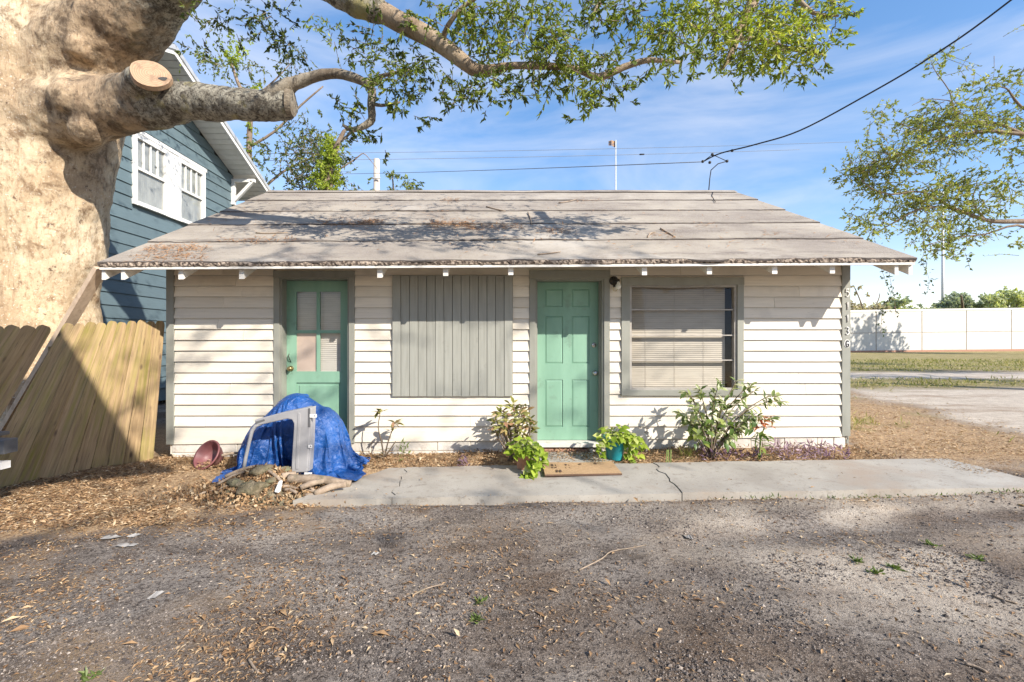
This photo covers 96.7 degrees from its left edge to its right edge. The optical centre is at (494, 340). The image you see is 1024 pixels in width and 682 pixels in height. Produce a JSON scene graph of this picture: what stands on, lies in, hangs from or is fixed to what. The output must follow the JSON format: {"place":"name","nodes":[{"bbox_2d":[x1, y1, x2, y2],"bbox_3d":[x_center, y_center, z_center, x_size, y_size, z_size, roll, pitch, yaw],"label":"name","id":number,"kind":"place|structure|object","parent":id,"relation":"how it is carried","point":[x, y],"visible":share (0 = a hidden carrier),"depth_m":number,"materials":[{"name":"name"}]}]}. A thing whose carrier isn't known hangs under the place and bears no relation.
{"place":"outdoors","nodes":[
{"label":"outdoors","id":0,"kind":"place"},
{"bbox_2d":[0,351,1023,681],"bbox_3d":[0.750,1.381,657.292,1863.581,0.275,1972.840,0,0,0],"label":"ground","id":1,"kind":"structure","parent":0,"point":[990,407],"depth_m":2.70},
{"bbox_2d":[0,431,17,469],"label":"bench","id":2,"kind":"object","parent":1,"relation":"on","point":[8,445],"visible":1,"depth_m":3.88,"materials":[{"name":"plastic"}]},
{"bbox_2d":[0,325,50,417],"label":"wooden fence","id":3,"kind":"object","parent":1,"relation":"on","point":[21,347],"visible":1,"depth_m":4.65,"materials":[{"name":"brown wood"}]},
{"bbox_2d":[0,266,101,430],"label":"plank","id":4,"kind":"object","parent":1,"relation":"on","point":[83,297],"visible":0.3,"depth_m":5.12,"materials":[{"name":"beige wood"}]},
{"bbox_2d":[0,320,164,487],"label":"wooden fence","id":5,"kind":"object","parent":1,"relation":"on","point":[93,381],"visible":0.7,"depth_m":5.09,"materials":[{"name":"brown wood"}]},
{"bbox_2d":[78,666,105,681],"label":"weed","id":6,"kind":"object","parent":1,"relation":"on","point":[84,674],"visible":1,"depth_m":1.93,"materials":[{"name":"green plant"}]},
{"bbox_2d":[100,535,120,538],"bbox_3d":[-2.769,1.416,3.287,0.120,0.012,0.063,0,0,0],"label":"paper scrap","id":7,"kind":"object","parent":1,"relation":"on","point":[109,536],"visible":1,"depth_m":3.29,"materials":[{"name":"white paper"}]},
{"bbox_2d":[116,543,138,546],"bbox_3d":[-2.557,1.416,3.162,0.140,0.008,0.060,0,0,0],"label":"paper scrap","id":8,"kind":"object","parent":1,"relation":"on","point":[125,544],"visible":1,"depth_m":3.16,"materials":[{"name":"white paper"}]},
{"bbox_2d":[127,533,139,536],"bbox_3d":[-2.624,1.414,3.318,0.068,0.011,0.078,0,0,0],"label":"paper scrap","id":9,"kind":"object","parent":1,"relation":"on","point":[134,535],"visible":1,"depth_m":3.31,"materials":[{"name":"white paper"}]},
{"bbox_2d":[147,591,163,598],"bbox_3d":[-1.885,1.417,2.542,0.057,0.010,0.074,0,0,0],"label":"paper scrap","id":10,"kind":"object","parent":1,"relation":"on","point":[155,594],"visible":1,"depth_m":2.54,"materials":[{"name":"white paper"}]},
{"bbox_2d":[100,43,270,401],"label":"blue house","id":11,"kind":"structure","parent":1,"relation":"on","point":[176,177],"depth_m":10.66,"materials":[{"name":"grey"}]},
{"bbox_2d":[131,133,168,216],"bbox_3d":[-7.765,-3.743,10.311,0.090,1.571,1.057,0,0,0],"label":"window","id":12,"kind":"structure","parent":11,"relation":"in","point":[150,163],"depth_m":10.29,"materials":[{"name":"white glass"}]},
{"bbox_2d":[176,156,205,224],"bbox_3d":[-7.765,-3.743,11.688,0.090,1.571,1.057,0,0,0],"label":"window","id":13,"kind":"structure","parent":11,"relation":"in","point":[191,179],"depth_m":11.67,"materials":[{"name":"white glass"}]},
{"bbox_2d":[193,440,223,469],"bbox_3d":[-3.245,1.287,5.172,0.332,0.306,0.286,0,0,0],"label":"planter bowl","id":14,"kind":"object","parent":1,"relation":"on","point":[212,450],"visible":0.95,"depth_m":5.21,"materials":[{"name":"plastic"}]},
{"bbox_2d":[221,452,237,456],"bbox_3d":[-2.856,1.226,4.942,0.185,0.044,0.031,0,0,-26],"label":"branch log","id":15,"kind":"object","parent":1,"relation":"on","point":[228,453],"visible":0.83,"depth_m":4.93,"materials":[{"name":"brown wood"}]},
{"bbox_2d":[247,657,258,673],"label":"twig","id":16,"kind":"object","parent":1,"relation":"on","point":[252,665],"visible":1,"depth_m":1.98,"materials":[{"name":"brown wood"}]},
{"bbox_2d":[193,467,318,505],"bbox_3d":[-2.175,1.353,4.375,2.050,0.288,1.050,0,0,0],"label":"mulch heap","id":17,"kind":"object","parent":1,"relation":"on","point":[270,492],"visible":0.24,"depth_m":4.14,"materials":[{"name":"brown wood"}]},
{"bbox_2d":[218,470,247,484],"bbox_3d":[-2.493,1.303,4.349,0.269,0.125,0.042,0,0,-18],"label":"branch log","id":18,"kind":"object","parent":17,"relation":"on","point":[229,477],"visible":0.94,"depth_m":4.34,"materials":[{"name":"brown wood"}]},
{"bbox_2d":[226,478,244,487],"bbox_3d":[-2.400,1.327,4.253,0.218,0.089,0.121,0,0,28],"label":"mossy lump","id":19,"kind":"object","parent":17,"relation":"on","point":[234,482],"visible":0.83,"depth_m":4.22,"materials":[{"name":"grey stone"}]},
{"bbox_2d":[224,465,254,477],"bbox_3d":[-2.444,1.271,4.447,0.337,0.116,0.051,0,0,-14],"label":"branch log","id":20,"kind":"object","parent":17,"relation":"on","point":[234,472],"visible":0.61,"depth_m":4.42,"materials":[{"name":"brown wood"}]},
{"bbox_2d":[236,480,269,496],"bbox_3d":[-2.194,1.345,4.154,0.276,0.135,0.198,0,0,0],"label":"mossy lump","id":21,"kind":"object","parent":17,"relation":"on","point":[251,487],"visible":0.87,"depth_m":4.09,"materials":[{"name":"beige stone"}]},
{"bbox_2d":[249,464,273,475],"bbox_3d":[-2.212,1.229,4.348,0.137,0.102,0.255,0,0,38],"label":"mossy lump","id":22,"kind":"object","parent":17,"relation":"on","point":[260,469],"visible":0.8,"depth_m":4.29,"materials":[{"name":"grey stone"}]},
{"bbox_2d":[265,477,277,483],"bbox_3d":[-2.064,1.303,4.252,0.096,0.072,0.149,0,0,29],"label":"mossy lump","id":23,"kind":"object","parent":17,"relation":"on","point":[269,480],"visible":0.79,"depth_m":4.21,"materials":[{"name":"grey stone"}]},
{"bbox_2d":[274,480,282,492],"bbox_3d":[-1.950,1.317,4.123,0.054,0.094,0.066,0,0,19],"label":"scrap","id":24,"kind":"object","parent":17,"relation":"on","point":[278,488],"visible":1,"depth_m":4.11,"materials":[{"name":"white plastic"}]},
{"bbox_2d":[242,406,316,474],"bbox_3d":[-2.130,1.000,4.559,0.760,0.683,0.151,0,0,0],"label":"plastic frame","id":25,"kind":"object","parent":17,"relation":"on","point":[303,418],"visible":0.93,"depth_m":4.50,"materials":[{"name":"white plastic"}]},
{"bbox_2d":[212,393,369,482],"bbox_3d":[-2.069,0.973,4.856,1.503,0.801,0.890,0,0,0],"label":"tarp","id":26,"kind":"object","parent":25,"relation":"on","point":[336,455],"visible":0.77,"depth_m":4.78,"materials":[{"name":"blue plastic"}]},
{"bbox_2d":[277,466,290,472],"bbox_3d":[-2.077,1.268,4.455,0.142,0.095,0.143,0,0,33],"label":"mossy lump","id":27,"kind":"object","parent":17,"relation":"on","point":[288,468],"visible":0.38,"depth_m":4.44,"materials":[{"name":"beige stone"}]},
{"bbox_2d":[281,471,295,477],"bbox_3d":[-1.958,1.280,4.340,0.131,0.065,0.070,0,0,-38],"label":"branch log","id":28,"kind":"object","parent":17,"relation":"on","point":[285,475],"visible":0.66,"depth_m":4.31,"materials":[{"name":"brown wood"}]},
{"bbox_2d":[300,479,323,489],"bbox_3d":[-1.695,1.334,4.233,0.205,0.082,0.059,0,0,-23],"label":"branch log","id":29,"kind":"object","parent":17,"relation":"on","point":[311,483],"visible":1,"depth_m":4.21,"materials":[{"name":"brown wood"}]},
{"bbox_2d":[287,474,351,486],"bbox_3d":[-1.655,1.330,4.332,0.582,0.155,0.101,0,0,-9],"label":"branch log","id":30,"kind":"object","parent":17,"relation":"on","point":[297,478],"visible":0.72,"depth_m":4.30,"materials":[{"name":"brown wood"}]},
{"bbox_2d":[314,481,346,494],"bbox_3d":[-1.510,1.363,4.196,0.287,0.117,0.070,0,0,-17],"label":"branch log","id":31,"kind":"object","parent":17,"relation":"on","point":[328,487],"visible":0.95,"depth_m":4.18,"materials":[{"name":"brown wood"}]},
{"bbox_2d":[192,36,377,189],"bbox_3d":[-8.101,-5.061,17.562,7.255,13.323,3.433,0,0,0],"label":"tree","id":32,"kind":"object","parent":1,"relation":"on","point":[306,165],"visible":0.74,"depth_m":17.30,"materials":[{"name":"green plant"}]},
{"bbox_2d":[213,32,262,153],"bbox_3d":[-9.766,-9.447,17.493,2.084,4.735,1.422,0,0,0],"label":"climbing vine","id":33,"kind":"object","parent":32,"relation":"attached to","point":[226,54],"visible":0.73,"depth_m":17.40,"materials":[{"name":"green plant"}]},
{"bbox_2d":[305,129,345,189],"bbox_3d":[-5.696,-2.812,15.452,1.239,8.826,1.427,0,0,-38],"label":"vine clad stump","id":34,"kind":"object","parent":1,"relation":"on","point":[327,171],"visible":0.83,"depth_m":15.33,"materials":[{"name":"green plant"}]},
{"bbox_2d":[370,158,379,189],"bbox_3d":[-7.484,-4.991,28.945,0.600,13.182,0.590,0,0,0],"label":"utility pole","id":35,"kind":"object","parent":1,"relation":"on","point":[376,181],"visible":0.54,"depth_m":28.84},
{"bbox_2d":[354,161,700,173],"bbox_3d":[-5.024,-7.173,19.199,0.018,6.961,27.070,0,0,-44],"label":"wire","id":36,"kind":"object","parent":35,"relation":"attached to","point":[541,168],"visible":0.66,"depth_m":12.23,"materials":[{"name":"black metal"}]},
{"bbox_2d":[371,408,404,458],"bbox_3d":[-1.227,1.068,5.279,0.393,0.598,0.274,0,0,0],"label":"sprig","id":37,"kind":"object","parent":1,"relation":"on","point":[396,422],"visible":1,"depth_m":5.27,"materials":[{"name":"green plant"}]},
{"bbox_2d":[367,159,423,189],"bbox_3d":[-2.998,-2.021,13.998,1.795,7.046,0.835,0,0,-8],"label":"sapling","id":38,"kind":"object","parent":1,"relation":"on","point":[411,185],"visible":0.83,"depth_m":13.94,"materials":[{"name":"green plant"}]},
{"bbox_2d":[396,438,410,459],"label":"weed","id":39,"kind":"object","parent":1,"relation":"on","point":[403,449],"visible":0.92,"depth_m":5.34,"materials":[{"name":"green plant"}]},
{"bbox_2d":[412,583,443,595],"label":"twig","id":40,"kind":"object","parent":1,"relation":"on","point":[428,588],"visible":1,"depth_m":2.60,"materials":[{"name":"brown wood"}]},
{"bbox_2d":[0,0,864,445],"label":"oak tree","id":41,"kind":"object","parent":1,"relation":"on","point":[86,86],"visible":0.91,"depth_m":5.47,"materials":[{"name":"green plant"}]},
{"bbox_2d":[457,454,469,465],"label":"purple plant","id":42,"kind":"object","parent":1,"relation":"on","point":[464,459],"visible":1,"depth_m":5.05,"materials":[{"name":"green plant"}]},
{"bbox_2d":[469,612,484,623],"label":"weed","id":43,"kind":"object","parent":1,"relation":"on","point":[472,619],"visible":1,"depth_m":2.29,"materials":[{"name":"green plant"}]},
{"bbox_2d":[474,595,487,604],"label":"weed","id":44,"kind":"object","parent":1,"relation":"on","point":[481,600],"visible":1,"depth_m":2.46,"materials":[{"name":"green plant"}]},
{"bbox_2d":[97,190,916,456],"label":"cottage","id":45,"kind":"structure","parent":1,"relation":"on","point":[436,341],"depth_m":5.54,"materials":[{"name":"white paint"}]},
{"bbox_2d":[255,232,287,233],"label":"roof twig","id":46,"kind":"object","parent":45,"relation":"on","point":[269,233],"visible":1,"depth_m":5.89,"materials":[{"name":"brown wood"}]},
{"bbox_2d":[287,281,346,428],"bbox_3d":[-2.187,0.235,5.674,0.802,1.973,0.124,0,0,0],"label":"door","id":47,"kind":"structure","parent":45,"relation":"in","point":[316,310],"depth_m":5.69,"materials":[{"name":"green paint"}]},
{"bbox_2d":[124,195,857,261],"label":"fallen needles","id":48,"kind":"object","parent":45,"relation":"on","point":[361,222],"visible":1,"depth_m":5.97,"materials":[{"name":"plant"}]},
{"bbox_2d":[537,282,597,439],"bbox_3d":[0.918,0.250,5.662,0.794,1.972,0.080,0,0,0],"label":"door","id":49,"kind":"structure","parent":45,"relation":"in","point":[567,312],"depth_m":5.69,"materials":[{"name":"green paint"}]},
{"bbox_2d":[609,276,620,290],"bbox_3d":[1.460,-0.692,5.478,0.126,0.190,0.114,0,0,0],"label":"wall lamp","id":50,"kind":"object","parent":45,"relation":"attached to","point":[614,280],"visible":1,"depth_m":5.48,"materials":[{"name":"black metal"}]},
{"bbox_2d":[621,277,743,395],"bbox_3d":[2.289,-0.055,5.578,1.490,1.437,0.136,0,0,0],"label":"window","id":51,"kind":"structure","parent":45,"relation":"in","point":[654,362],"depth_m":5.64,"materials":[{"name":"glass"}]},
{"bbox_2d":[701,0,1011,189],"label":"service cable","id":52,"kind":"object","parent":45,"relation":"attached to","point":[957,39],"visible":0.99,"depth_m":7.48,"materials":[{"name":"black rubber"}]},
{"bbox_2d":[0,392,1023,681],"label":"leaf litter","id":53,"kind":"object","parent":1,"relation":"on","point":[180,492],"visible":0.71,"depth_m":3.66,"materials":[{"name":"brown plant"}]},
{"bbox_2d":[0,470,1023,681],"bbox_3d":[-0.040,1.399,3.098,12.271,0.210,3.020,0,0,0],"label":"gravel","id":54,"kind":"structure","parent":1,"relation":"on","point":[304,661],"depth_m":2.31,"materials":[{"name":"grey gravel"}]},
{"bbox_2d":[486,396,539,460],"bbox_3d":[0.218,1.000,5.217,0.627,0.768,0.528,0,0,0],"label":"croton bush","id":55,"kind":"object","parent":1,"relation":"on","point":[502,427],"visible":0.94,"depth_m":5.16,"materials":[{"name":"green plant"}]},
{"bbox_2d":[532,452,615,463],"bbox_3d":[0.900,1.407,5.245,0.960,0.145,0.510,0,0,0],"label":"doorstep","id":56,"kind":"object","parent":1,"relation":"on","point":[576,459],"visible":0.12,"depth_m":5.17,"materials":[{"name":"concrete"}]},
{"bbox_2d":[603,433,623,460],"bbox_3d":[1.368,1.207,5.160,0.271,0.265,0.269,0,0,0],"label":"flower pot","id":57,"kind":"object","parent":56,"relation":"on","point":[615,453],"visible":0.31,"depth_m":5.07,"materials":[{"name":"teal ceramic"}]},
{"bbox_2d":[592,424,649,462],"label":"pothos","id":58,"kind":"object","parent":57,"relation":"in","point":[626,438],"visible":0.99,"depth_m":5.05,"materials":[{"name":"green plant"}]},
{"bbox_2d":[609,140,615,189],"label":"flagpole","id":59,"kind":"object","parent":1,"relation":"on","point":[612,143],"visible":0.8,"depth_m":41.95,"materials":[{"name":"metal"}]},
{"bbox_2d":[579,544,646,570],"bbox_3d":[0.756,1.384,2.945,0.585,0.031,0.070,0,0,-30],"label":"twig","id":60,"kind":"object","parent":1,"relation":"on","point":[606,554],"visible":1,"depth_m":2.92,"materials":[{"name":"brown wood"}]},
{"bbox_2d":[645,427,649,452],"bbox_3d":[1.815,1.204,5.390,0.056,0.352,0.102,0,0,0],"label":"water spigot","id":61,"kind":"object","parent":1,"relation":"on","point":[647,435],"visible":0.92,"depth_m":5.41,"materials":[{"name":"white paint"}]},
{"bbox_2d":[666,450,671,461],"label":"yellow shoots","id":62,"kind":"object","parent":1,"relation":"on","point":[667,451],"visible":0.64,"depth_m":5.03,"materials":[{"name":"plant"}]},
{"bbox_2d":[672,444,699,459],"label":"grass tuft","id":63,"kind":"object","parent":1,"relation":"on","point":[689,453],"visible":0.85,"depth_m":5.16,"materials":[{"name":"plant"}]},
{"bbox_2d":[673,377,789,459],"bbox_3d":[2.712,0.873,5.090,1.505,0.952,0.462,0,0,-3],"label":"leafy shrub","id":64,"kind":"object","parent":1,"relation":"on","point":[695,432],"visible":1,"depth_m":5.09,"materials":[{"name":"green plant"}]},
{"bbox_2d":[695,441,768,460],"bbox_3d":[2.700,1.268,5.160,0.875,0.250,0.429,0,0,0],"label":"purple plant","id":65,"kind":"object","parent":1,"relation":"on","point":[735,452],"visible":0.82,"depth_m":5.10,"materials":[{"name":"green plant"}]},
{"bbox_2d":[744,414,777,459],"bbox_3d":[2.985,1.079,5.063,0.314,0.532,0.295,0,0,41],"label":"orange plant","id":66,"kind":"object","parent":1,"relation":"on","point":[752,425],"visible":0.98,"depth_m":5.06,"materials":[{"name":"green plant"}]},
{"bbox_2d":[762,438,851,459],"bbox_3d":[3.562,1.264,5.205,0.888,0.297,0.487,0,0,0],"label":"purple plant","id":67,"kind":"object","parent":1,"relation":"on","point":[808,449],"visible":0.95,"depth_m":5.17,"materials":[{"name":"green plant"}]},
{"bbox_2d":[849,554,863,563],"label":"weed","id":68,"kind":"object","parent":1,"relation":"on","point":[857,559],"visible":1,"depth_m":2.81,"materials":[{"name":"green plant"}]},
{"bbox_2d":[716,488,1023,499],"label":"weed strip","id":69,"kind":"object","parent":1,"relation":"on","point":[876,495],"visible":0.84,"depth_m":3.95,"materials":[{"name":"green plant"}]},
{"bbox_2d":[850,285,894,309],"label":"tree","id":70,"kind":"object","parent":1,"relation":"on","point":[860,306],"visible":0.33,"depth_m":65.40,"materials":[{"name":"green plant"}]},
{"bbox_2d":[865,566,884,574],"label":"weed","id":71,"kind":"object","parent":1,"relation":"on","point":[874,571],"visible":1,"depth_m":2.66,"materials":[{"name":"green plant"}]},
{"bbox_2d":[871,293,912,308],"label":"tree","id":72,"kind":"object","parent":1,"relation":"on","point":[903,302],"visible":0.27,"depth_m":67.57,"materials":[{"name":"green plant"}]},
{"bbox_2d":[885,562,907,571],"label":"weed","id":73,"kind":"object","parent":1,"relation":"on","point":[897,567],"visible":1,"depth_m":2.71,"materials":[{"name":"green plant"}]},
{"bbox_2d":[822,24,1023,336],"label":"tree","id":74,"kind":"object","parent":1,"relation":"on","point":[921,138],"visible":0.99,"depth_m":10.36,"materials":[{"name":"green plant"}]},
{"bbox_2d":[908,303,941,308],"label":"tree","id":75,"kind":"object","parent":1,"relation":"on","point":[919,305],"visible":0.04,"depth_m":68.90,"materials":[{"name":"green plant"}]},
{"bbox_2d":[919,539,942,547],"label":"weed","id":76,"kind":"object","parent":1,"relation":"on","point":[929,543],"visible":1,"depth_m":3.02,"materials":[{"name":"green plant"}]},
{"bbox_2d":[929,189,943,300],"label":"lamp pole","id":77,"kind":"object","parent":1,"relation":"on","point":[942,276],"visible":0.33,"depth_m":71.90,"materials":[{"name":"grey metal"}]},
{"bbox_2d":[850,308,1023,352],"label":"barrier wall","id":78,"kind":"structure","parent":1,"relation":"on","point":[957,330],"depth_m":57.82,"materials":[{"name":"beige concrete"}]},
{"bbox_2d":[850,358,1023,441],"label":"grass","id":79,"kind":"structure","parent":1,"relation":"on","point":[921,378],"depth_m":20.82,"materials":[{"name":"plant"}]},
{"bbox_2d":[931,291,979,308],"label":"tree","id":80,"kind":"object","parent":1,"relation":"on","point":[955,300],"visible":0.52,"depth_m":70.69,"materials":[{"name":"green plant"}]},
{"bbox_2d":[964,553,985,561],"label":"weed","id":81,"kind":"object","parent":1,"relation":"on","point":[980,557],"visible":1,"depth_m":2.81,"materials":[{"name":"green plant"}]},
{"bbox_2d":[965,662,987,672],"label":"twig","id":82,"kind":"object","parent":1,"relation":"on","point":[976,666],"visible":1,"depth_m":1.90,"materials":[{"name":"brown wood"}]},
{"bbox_2d":[972,292,993,307],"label":"tree","id":83,"kind":"object","parent":1,"relation":"on","point":[981,302],"visible":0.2,"depth_m":70.34,"materials":[{"name":"green plant"}]},
{"bbox_2d":[984,285,1023,307],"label":"tree","id":84,"kind":"object","parent":1,"relation":"on","point":[1007,298],"visible":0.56,"depth_m":64.46,"materials":[{"name":"green plant"}]},
{"bbox_2d":[991,594,1017,603],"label":"twig","id":85,"kind":"object","parent":1,"relation":"on","point":[993,595],"visible":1,"depth_m":2.36,"materials":[{"name":"brown wood"}]},
{"bbox_2d":[269,149,799,160],"bbox_3d":[3.790,-12.787,31.248,36.953,2.207,0.029,0,0,-5],"label":"wire","id":86,"kind":"object","parent":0,"point":[550,156],"visible":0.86,"depth_m":31.24,"materials":[{"name":"black metal"}]},
{"bbox_2d":[269,142,839,153],"bbox_3d":[5.668,-13.822,32.499,42.133,2.123,0.025,0,0,-4],"label":"wire","id":87,"kind":"object","parent":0,"point":[571,149],"visible":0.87,"depth_m":32.49,"materials":[{"name":"black metal"}]},
{"bbox_2d":[173,0,1023,308],"label":"sky","id":88,"kind":"structure","parent":0,"point":[893,36],"materials":[{"name":"blue"}]},
{"bbox_2d":[293,458,1023,506],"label":"path","id":89,"kind":"structure","parent":0,"point":[475,485],"depth_m":4.26,"materials":[{"name":"concrete"}]},
{"bbox_2d":[516,456,530,469],"bbox_3d":[0.314,1.258,4.860,0.208,0.200,0.206,0,0,0],"label":"flower pot","id":90,"kind":"object","parent":89,"relation":"on","point":[521,463],"visible":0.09,"depth_m":4.79,"materials":[{"name":"ceramic"}]},
{"bbox_2d":[503,436,548,479],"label":"pothos","id":91,"kind":"object","parent":90,"relation":"in","point":[523,449],"visible":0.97,"depth_m":4.68,"materials":[{"name":"green plant"}]},
{"bbox_2d":[542,461,621,475],"bbox_3d":[0.897,1.329,4.758,0.785,0.032,0.485,0,0,0],"label":"doormat","id":92,"kind":"object","parent":89,"relation":"on","point":[580,468],"visible":0.97,"depth_m":4.69,"materials":[{"name":"rubber"}]}
]}

